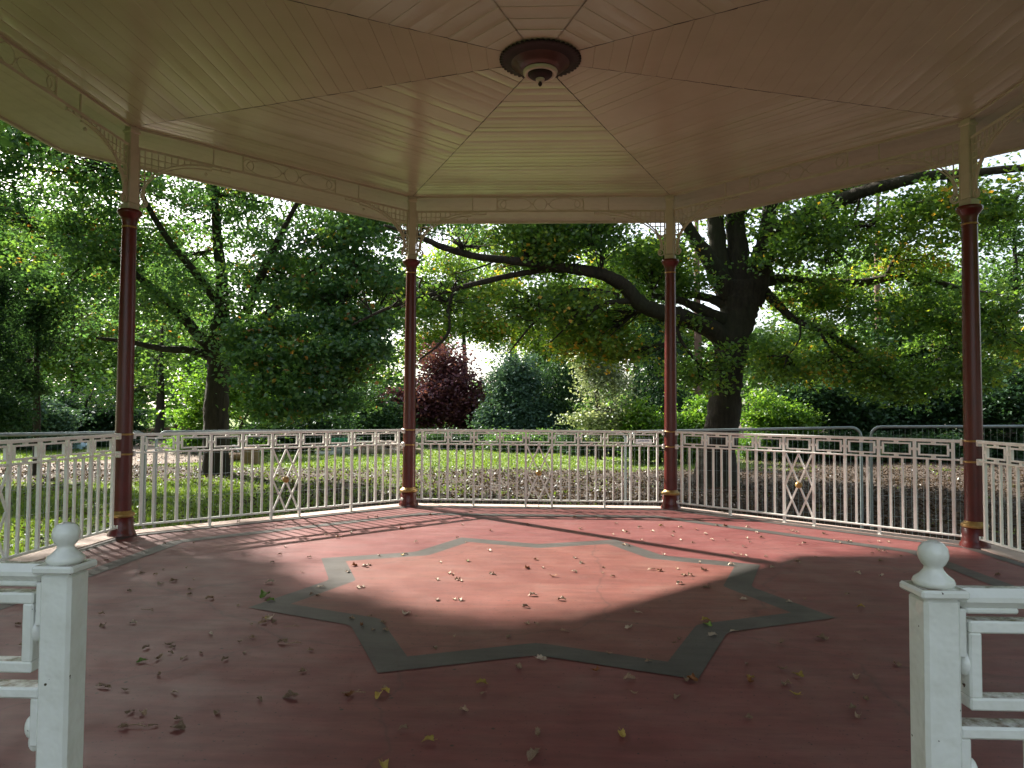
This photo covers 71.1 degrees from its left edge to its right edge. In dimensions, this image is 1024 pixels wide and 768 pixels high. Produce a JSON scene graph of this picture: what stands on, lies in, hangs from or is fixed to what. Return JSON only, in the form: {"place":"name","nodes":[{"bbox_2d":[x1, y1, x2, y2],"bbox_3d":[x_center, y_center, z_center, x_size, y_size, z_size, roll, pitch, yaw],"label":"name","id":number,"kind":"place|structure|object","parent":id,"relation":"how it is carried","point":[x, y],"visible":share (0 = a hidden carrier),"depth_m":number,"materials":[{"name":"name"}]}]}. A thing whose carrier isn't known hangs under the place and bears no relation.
{"place":"outdoors","nodes":[
{"label":"outdoors","id":0,"kind":"place"},
{"bbox_2d":[0,439,202,472],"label":"path","id":1,"kind":"structure","parent":0,"point":[184,460],"depth_m":31.65,"materials":[{"name":"beige gravel"}]},
{"bbox_2d":[354,440,420,453],"bbox_3d":[-6.534,3.273,37.517,3.727,0.685,1.973,0,-2,2],"label":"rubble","id":2,"kind":"object","parent":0,"point":[379,449],"visible":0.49,"depth_m":36.74,"materials":[{"name":"stone"}]},
{"bbox_2d":[0,413,1023,558],"bbox_3d":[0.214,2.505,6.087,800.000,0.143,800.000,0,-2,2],"label":"lawn","id":3,"kind":"structure","parent":0,"point":[593,477],"depth_m":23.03,"materials":[{"name":"green plant"}]},
{"bbox_2d":[0,123,14,146],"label":"parkland tree","id":4,"kind":"object","parent":3,"relation":"on","point":[4,142],"visible":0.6,"depth_m":12.32,"materials":[{"name":"green plant"}]},
{"bbox_2d":[0,251,55,445],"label":"evergreen tree","id":5,"kind":"object","parent":3,"relation":"on","point":[12,416],"visible":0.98,"depth_m":21.50,"materials":[{"name":"green plant"}]},
{"bbox_2d":[0,385,96,449],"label":"evergreen bush","id":6,"kind":"object","parent":3,"relation":"on","point":[62,420],"visible":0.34,"depth_m":37.56,"materials":[{"name":"green plant"}]},
{"bbox_2d":[0,219,104,336],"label":"parkland tree","id":7,"kind":"object","parent":3,"relation":"on","point":[18,256],"visible":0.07,"depth_m":59.22,"materials":[{"name":"green plant"}]},
{"bbox_2d":[0,262,105,475],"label":"evergreen tree","id":8,"kind":"object","parent":3,"relation":"on","point":[39,389],"visible":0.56,"depth_m":23.76,"materials":[{"name":"green plant"}]},
{"bbox_2d":[58,442,86,448],"bbox_3d":[-23.865,3.307,39.077,1.500,0.509,0.900,0,-2,2],"label":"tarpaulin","id":9,"kind":"object","parent":3,"relation":"on","point":[81,445],"visible":0.26,"depth_m":38.78,"materials":[{"name":"blue plastic"}]},
{"bbox_2d":[0,431,146,554],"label":"fence","id":10,"kind":"object","parent":3,"relation":"on","point":[57,434],"visible":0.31,"depth_m":8.78,"materials":[{"name":"metal"}]},
{"bbox_2d":[5,267,191,401],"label":"parkland tree","id":11,"kind":"object","parent":3,"relation":"on","point":[87,359],"visible":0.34,"depth_m":55.67,"materials":[{"name":"green plant"}]},
{"bbox_2d":[40,363,165,446],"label":"evergreen bush","id":12,"kind":"object","parent":3,"relation":"on","point":[104,418],"visible":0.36,"depth_m":41.54,"materials":[{"name":"green plant"}]},
{"bbox_2d":[0,191,247,394],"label":"parkland tree","id":13,"kind":"object","parent":3,"relation":"on","point":[205,272],"visible":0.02,"depth_m":66.68,"materials":[{"name":"green plant"}]},
{"bbox_2d":[74,268,213,439],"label":"parkland tree","id":14,"kind":"object","parent":3,"relation":"on","point":[159,360],"visible":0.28,"depth_m":49.76,"materials":[{"name":"green plant"}]},
{"bbox_2d":[139,424,190,439],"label":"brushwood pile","id":15,"kind":"object","parent":3,"relation":"on","point":[168,428],"visible":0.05,"depth_m":50.78,"materials":[{"name":"wood"}]},
{"bbox_2d":[145,353,310,453],"bbox_3d":[-14.201,0.959,36.112,8.087,5.337,4.830,0,-2,2],"label":"shrub","id":16,"kind":"object","parent":3,"relation":"on","point":[192,417],"visible":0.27,"depth_m":35.55,"materials":[{"name":"green plant"}]},
{"bbox_2d":[229,453,240,460],"bbox_3d":[-12.340,3.181,30.834,1.510,0.360,0.335,1,-2,-27],"label":"log","id":17,"kind":"object","parent":3,"relation":"on","point":[236,457],"visible":0.14,"depth_m":30.92,"materials":[{"name":"brown wood"}]},
{"bbox_2d":[158,300,324,422],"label":"parkland tree","id":18,"kind":"object","parent":3,"relation":"on","point":[254,316],"visible":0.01,"depth_m":64.75,"materials":[{"name":"green plant"}]},
{"bbox_2d":[0,120,501,475],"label":"maple tree","id":19,"kind":"object","parent":3,"relation":"on","point":[246,341],"visible":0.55,"depth_m":22.18,"materials":[{"name":"green plant"}]},
{"bbox_2d":[244,447,260,464],"bbox_3d":[-10.783,2.949,29.506,0.817,0.690,0.813,0,-2,2],"label":"tree stump","id":20,"kind":"object","parent":3,"relation":"on","point":[247,453],"visible":0.52,"depth_m":29.20,"materials":[{"name":"brown wood"}]},
{"bbox_2d":[153,429,402,527],"bbox_3d":[-3.317,1.667,10.732,3.864,1.970,0.620,2,-2,-29],"label":"fence","id":21,"kind":"object","parent":3,"relation":"on","point":[179,431],"visible":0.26,"depth_m":10.29,"materials":[{"name":"metal"}]},
{"bbox_2d":[231,410,376,451],"bbox_3d":[-11.262,2.164,37.907,8.637,3.079,4.522,0,-2,2],"label":"shrub","id":22,"kind":"object","parent":3,"relation":"on","point":[331,423],"visible":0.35,"depth_m":37.09,"materials":[{"name":"green plant"}]},
{"bbox_2d":[315,451,333,454],"bbox_3d":[-9.406,3.473,36.059,0.900,0.140,0.500,1,-2,-9],"label":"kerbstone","id":23,"kind":"object","parent":3,"relation":"on","point":[330,452],"visible":0.62,"depth_m":35.86,"materials":[{"name":"grey stone"}]},
{"bbox_2d":[330,437,353,453],"bbox_3d":[-8.710,3.160,36.675,1.100,0.820,0.770,0,-2,2],"label":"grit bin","id":24,"kind":"object","parent":3,"relation":"on","point":[338,449],"visible":0.48,"depth_m":36.34,"materials":[{"name":"green plastic"}]},
{"bbox_2d":[263,252,447,398],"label":"parkland tree","id":25,"kind":"object","parent":3,"relation":"on","point":[395,363],"visible":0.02,"depth_m":60.20,"materials":[{"name":"green plant"}]},
{"bbox_2d":[323,372,429,443],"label":"shrub","id":26,"kind":"object","parent":3,"relation":"on","point":[390,415],"visible":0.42,"depth_m":45.94,"materials":[{"name":"green plant"}]},
{"bbox_2d":[375,334,499,432],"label":"copper beech","id":27,"kind":"object","parent":3,"relation":"on","point":[443,393],"visible":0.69,"depth_m":48.82,"materials":[{"name":"purple plant"}]},
{"bbox_2d":[393,235,537,376],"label":"parkland tree","id":28,"kind":"object","parent":3,"relation":"on","point":[468,330],"visible":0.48,"depth_m":61.38,"materials":[{"name":"green plant"}]},
{"bbox_2d":[416,423,524,448],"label":"ground shrub","id":29,"kind":"object","parent":3,"relation":"on","point":[455,437],"visible":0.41,"depth_m":41.31,"materials":[{"name":"green plant"}]},
{"bbox_2d":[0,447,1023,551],"bbox_3d":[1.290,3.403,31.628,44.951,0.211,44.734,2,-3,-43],"label":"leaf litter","id":30,"kind":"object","parent":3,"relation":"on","point":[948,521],"visible":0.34,"depth_m":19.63,"materials":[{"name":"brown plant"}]},
{"bbox_2d":[0,0,1023,767],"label":"bandstand","id":31,"kind":"structure","parent":3,"relation":"on","point":[412,114],"depth_m":6.41,"materials":[{"name":"wood"}]},
{"bbox_2d":[0,522,96,767],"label":"entrance railing","id":32,"kind":"object","parent":31,"relation":"on","point":[54,624],"visible":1,"depth_m":1.35,"materials":[{"name":"paint"}]},
{"bbox_2d":[0,433,121,560],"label":"railing","id":33,"kind":"object","parent":31,"relation":"on","point":[9,453],"visible":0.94,"depth_m":7.12,"materials":[{"name":"metal"}]},
{"bbox_2d":[118,723,127,727],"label":"fallen leaf","id":34,"kind":"object","parent":31,"relation":"on","point":[123,725],"visible":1,"depth_m":3.30,"materials":[{"name":"brown plant"}]},
{"bbox_2d":[169,720,185,728],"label":"fallen leaf","id":35,"kind":"object","parent":31,"relation":"on","point":[180,724],"visible":1,"depth_m":3.30,"materials":[{"name":"brown plant"}]},
{"bbox_2d":[259,589,269,597],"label":"fallen leaf","id":36,"kind":"object","parent":31,"relation":"on","point":[263,593],"visible":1,"depth_m":5.60,"materials":[{"name":"green plant"}]},
{"bbox_2d":[133,429,404,525],"bbox_3d":[-3.055,1.222,9.681,3.810,1.185,0.092,2,-3,-43],"label":"railing","id":37,"kind":"object","parent":31,"relation":"on","point":[285,479],"visible":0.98,"depth_m":9.53,"materials":[{"name":"metal"}]},
{"bbox_2d":[282,689,297,697],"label":"fallen leaf","id":38,"kind":"object","parent":31,"relation":"on","point":[290,693],"visible":1,"depth_m":3.66,"materials":[{"name":"brown plant"}]},
{"bbox_2d":[344,689,354,695],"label":"fallen leaf","id":39,"kind":"object","parent":31,"relation":"on","point":[351,692],"visible":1,"depth_m":3.69,"materials":[{"name":"brown plant"}]},
{"bbox_2d":[375,690,382,698],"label":"fallen leaf","id":40,"kind":"object","parent":31,"relation":"on","point":[377,694],"visible":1,"depth_m":3.68,"materials":[{"name":"yellow plant"}]},
{"bbox_2d":[379,758,388,767],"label":"fallen leaf","id":41,"kind":"object","parent":31,"relation":"on","point":[384,764],"visible":1,"depth_m":2.95,"materials":[{"name":"yellow plant"}]},
{"bbox_2d":[421,735,435,741],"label":"fallen leaf","id":42,"kind":"object","parent":31,"relation":"on","point":[428,737],"visible":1,"depth_m":3.19,"materials":[{"name":"yellow plant"}]},
{"bbox_2d":[459,705,468,710],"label":"fallen leaf","id":43,"kind":"object","parent":31,"relation":"on","point":[465,708],"visible":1,"depth_m":3.52,"materials":[{"name":"beige plant"}]},
{"bbox_2d":[476,678,487,683],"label":"fallen leaf","id":44,"kind":"object","parent":31,"relation":"on","point":[481,680],"visible":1,"depth_m":3.86,"materials":[{"name":"plant"}]},
{"bbox_2d":[526,747,538,760],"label":"fallen leaf","id":45,"kind":"object","parent":31,"relation":"on","point":[531,753],"visible":1,"depth_m":3.05,"materials":[{"name":"beige plant"}]},
{"bbox_2d":[535,726,539,736],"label":"fallen leaf","id":46,"kind":"object","parent":31,"relation":"on","point":[537,731],"visible":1,"depth_m":3.27,"materials":[{"name":"plant"}]},
{"bbox_2d":[499,38,580,86],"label":"ceiling rose","id":47,"kind":"object","parent":31,"relation":"attached to","point":[563,58],"visible":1,"depth_m":6.15,"materials":[{"name":"paint"}]},
{"bbox_2d":[415,429,664,507],"bbox_3d":[0.411,1.291,10.959,3.810,1.185,0.092,0,-2,2],"label":"railing","id":48,"kind":"object","parent":31,"relation":"on","point":[551,445],"visible":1,"depth_m":10.95,"materials":[{"name":"metal"}]},
{"bbox_2d":[535,654,546,659],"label":"fallen leaf","id":49,"kind":"object","parent":31,"relation":"on","point":[540,656],"visible":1,"depth_m":4.24,"materials":[{"name":"beige plant"}]},
{"bbox_2d":[618,728,625,736],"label":"fallen leaf","id":50,"kind":"object","parent":31,"relation":"on","point":[622,733],"visible":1,"depth_m":3.26,"materials":[{"name":"plant"}]},
{"bbox_2d":[623,673,635,678],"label":"fallen leaf","id":51,"kind":"object","parent":31,"relation":"on","point":[628,675],"visible":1,"depth_m":3.93,"materials":[{"name":"brown plant"}]},
{"bbox_2d":[687,673,697,680],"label":"fallen leaf","id":52,"kind":"object","parent":31,"relation":"on","point":[693,677],"visible":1,"depth_m":3.94,"materials":[{"name":"orange plant"}]},
{"bbox_2d":[793,670,803,676],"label":"fallen leaf","id":53,"kind":"object","parent":31,"relation":"on","point":[800,674],"visible":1,"depth_m":4.00,"materials":[{"name":"yellow plant"}]},
{"bbox_2d":[675,431,962,536],"bbox_3d":[3.768,1.256,9.413,0.092,1.185,3.810,2,-3,-43],"label":"railing","id":54,"kind":"object","parent":31,"relation":"on","point":[783,444],"visible":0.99,"depth_m":9.25,"materials":[{"name":"metal"}]},
{"bbox_2d":[813,633,827,638],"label":"fallen leaf","id":55,"kind":"object","parent":31,"relation":"on","point":[822,635],"visible":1,"depth_m":4.67,"materials":[{"name":"brown plant"}]},
{"bbox_2d":[899,540,1023,767],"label":"entrance railing","id":56,"kind":"object","parent":31,"relation":"on","point":[945,640],"visible":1,"depth_m":1.21,"materials":[{"name":"paint"}]},
{"bbox_2d":[976,440,1023,552],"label":"railing","id":57,"kind":"object","parent":31,"relation":"on","point":[1008,452],"visible":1,"depth_m":7.46,"materials":[{"name":"metal"}]},
{"bbox_2d":[464,341,569,434],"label":"evergreen bush","id":58,"kind":"object","parent":3,"relation":"on","point":[512,385],"visible":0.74,"depth_m":44.09,"materials":[{"name":"green plant"}]},
{"bbox_2d":[427,224,610,405],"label":"parkland tree","id":59,"kind":"object","parent":3,"relation":"on","point":[573,278],"visible":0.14,"depth_m":69.55,"materials":[{"name":"green plant"}]},
{"bbox_2d":[415,431,626,506],"bbox_3d":[0.120,1.726,11.622,3.650,1.961,0.620,0,-2,1],"label":"fence","id":60,"kind":"object","parent":3,"relation":"on","point":[625,471],"visible":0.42,"depth_m":11.63,"materials":[{"name":"metal"}]},
{"bbox_2d":[475,422,567,451],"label":"ground shrub","id":61,"kind":"object","parent":3,"relation":"on","point":[518,437],"visible":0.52,"depth_m":39.24,"materials":[{"name":"green plant"}]},
{"bbox_2d":[45,316,1023,433],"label":"wood","id":62,"kind":"object","parent":3,"relation":"on","point":[168,423],"visible":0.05,"depth_m":76.14,"materials":[{"name":"green plant"}]},
{"bbox_2d":[486,273,610,397],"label":"parkland tree","id":63,"kind":"object","parent":3,"relation":"on","point":[529,341],"visible":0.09,"depth_m":63.34,"materials":[{"name":"green plant"}]},
{"bbox_2d":[531,352,591,429],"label":"yew tree","id":64,"kind":"object","parent":3,"relation":"on","point":[555,380],"visible":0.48,"depth_m":44.87,"materials":[{"name":"green plant"}]},
{"bbox_2d":[542,426,627,455],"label":"ground shrub","id":65,"kind":"object","parent":3,"relation":"on","point":[570,438],"visible":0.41,"depth_m":36.53,"materials":[{"name":"green plant"}]},
{"bbox_2d":[548,338,655,459],"bbox_3d":[4.254,0.341,32.900,4.689,6.552,3.704,0,-2,20],"label":"variegated holly","id":66,"kind":"object","parent":3,"relation":"on","point":[593,419],"visible":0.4,"depth_m":32.39,"materials":[{"name":"green plant"}]},
{"bbox_2d":[573,228,713,401],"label":"parkland tree","id":67,"kind":"object","parent":3,"relation":"on","point":[690,343],"visible":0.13,"depth_m":56.68,"materials":[{"name":"green plant"}]},
{"bbox_2d":[612,299,709,415],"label":"evergreen tree","id":68,"kind":"object","parent":3,"relation":"on","point":[653,390],"visible":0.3,"depth_m":49.30,"materials":[{"name":"green plant"}]},
{"bbox_2d":[600,391,751,462],"bbox_3d":[7.345,1.831,31.852,6.848,3.544,3.946,0,-2,2],"label":"laurel bush","id":69,"kind":"object","parent":3,"relation":"on","point":[649,419],"visible":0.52,"depth_m":31.50,"materials":[{"name":"green plant"}]},
{"bbox_2d":[336,151,1023,488],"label":"oak tree","id":70,"kind":"object","parent":3,"relation":"on","point":[740,280],"visible":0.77,"depth_m":20.07,"materials":[{"name":"green plant"}]},
{"bbox_2d":[694,211,745,440],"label":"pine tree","id":71,"kind":"object","parent":3,"relation":"on","point":[697,338],"depth_m":47.78,"materials":[{"name":"green plant"}]},
{"bbox_2d":[629,426,863,528],"bbox_3d":[3.580,1.676,11.163,3.664,2.072,0.620,0,-2,13],"label":"fence","id":72,"kind":"object","parent":3,"relation":"on","point":[801,428],"visible":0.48,"depth_m":11.03,"materials":[{"name":"metal"}]},
{"bbox_2d":[735,385,834,460],"bbox_3d":[12.680,1.898,34.126,5.193,3.633,3.609,0,-2,2],"label":"laurel bush","id":73,"kind":"object","parent":3,"relation":"on","point":[786,414],"visible":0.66,"depth_m":33.50,"materials":[{"name":"green plant"}]},
{"bbox_2d":[741,312,871,411],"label":"parkland tree","id":74,"kind":"object","parent":3,"relation":"on","point":[791,338],"visible":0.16,"depth_m":51.01,"materials":[{"name":"green plant"}]},
{"bbox_2d":[739,429,882,462],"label":"ground shrub","id":75,"kind":"object","parent":3,"relation":"on","point":[826,445],"visible":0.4,"depth_m":33.20,"materials":[{"name":"green plant"}]},
{"bbox_2d":[801,187,894,334],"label":"pine tree","id":76,"kind":"object","parent":3,"relation":"on","point":[876,287],"visible":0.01,"depth_m":51.87,"materials":[{"name":"green plant"}]},
{"bbox_2d":[746,374,955,458],"bbox_3d":[16.736,1.440,35.853,9.485,4.725,6.158,0,-2,2],"label":"rhododendron bush","id":77,"kind":"object","parent":3,"relation":"on","point":[860,416],"visible":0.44,"depth_m":34.70,"materials":[{"name":"green plant"}]},
{"bbox_2d":[762,232,987,435],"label":"parkland tree","id":78,"kind":"object","parent":3,"relation":"on","point":[841,270],"visible":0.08,"depth_m":65.83,"materials":[{"name":"green plant"}]},
{"bbox_2d":[793,315,958,391],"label":"evergreen tree","id":79,"kind":"object","parent":3,"relation":"on","point":[900,342],"visible":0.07,"depth_m":43.69,"materials":[{"name":"green plant"}]},
{"bbox_2d":[837,249,992,334],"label":"parkland tree","id":80,"kind":"object","parent":3,"relation":"on","point":[941,288],"visible":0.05,"depth_m":60.92,"materials":[{"name":"green plant"}]},
{"bbox_2d":[847,426,994,462],"bbox_3d":[18.442,2.831,32.997,6.959,1.757,3.950,0,-2,2],"label":"ground shrub","id":81,"kind":"object","parent":3,"relation":"on","point":[925,449],"visible":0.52,"depth_m":32.38,"materials":[{"name":"green plant"}]},
{"bbox_2d":[856,358,1017,458],"bbox_3d":[21.371,1.241,35.809,9.503,5.180,5.666,0,-2,2],"label":"rhododendron bush","id":82,"kind":"object","parent":3,"relation":"on","point":[949,413],"visible":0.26,"depth_m":34.93,"materials":[{"name":"green plant"}]},
{"bbox_2d":[869,425,1023,546],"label":"fence","id":83,"kind":"object","parent":3,"relation":"on","point":[914,426],"visible":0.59,"depth_m":10.47,"materials":[{"name":"metal"}]},
{"bbox_2d":[915,186,1023,437],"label":"parkland tree","id":84,"kind":"object","parent":3,"relation":"on","point":[1015,271],"visible":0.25,"depth_m":39.85,"materials":[{"name":"green plant"}]},
{"bbox_2d":[956,354,1023,463],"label":"rhododendron bush","id":85,"kind":"object","parent":3,"relation":"on","point":[1009,399],"visible":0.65,"depth_m":33.22,"materials":[{"name":"green plant"}]},
{"bbox_2d":[0,130,1023,411],"label":"sky","id":86,"kind":"structure","parent":0,"point":[1001,158],"materials":[{"name":"white"}]}
]}

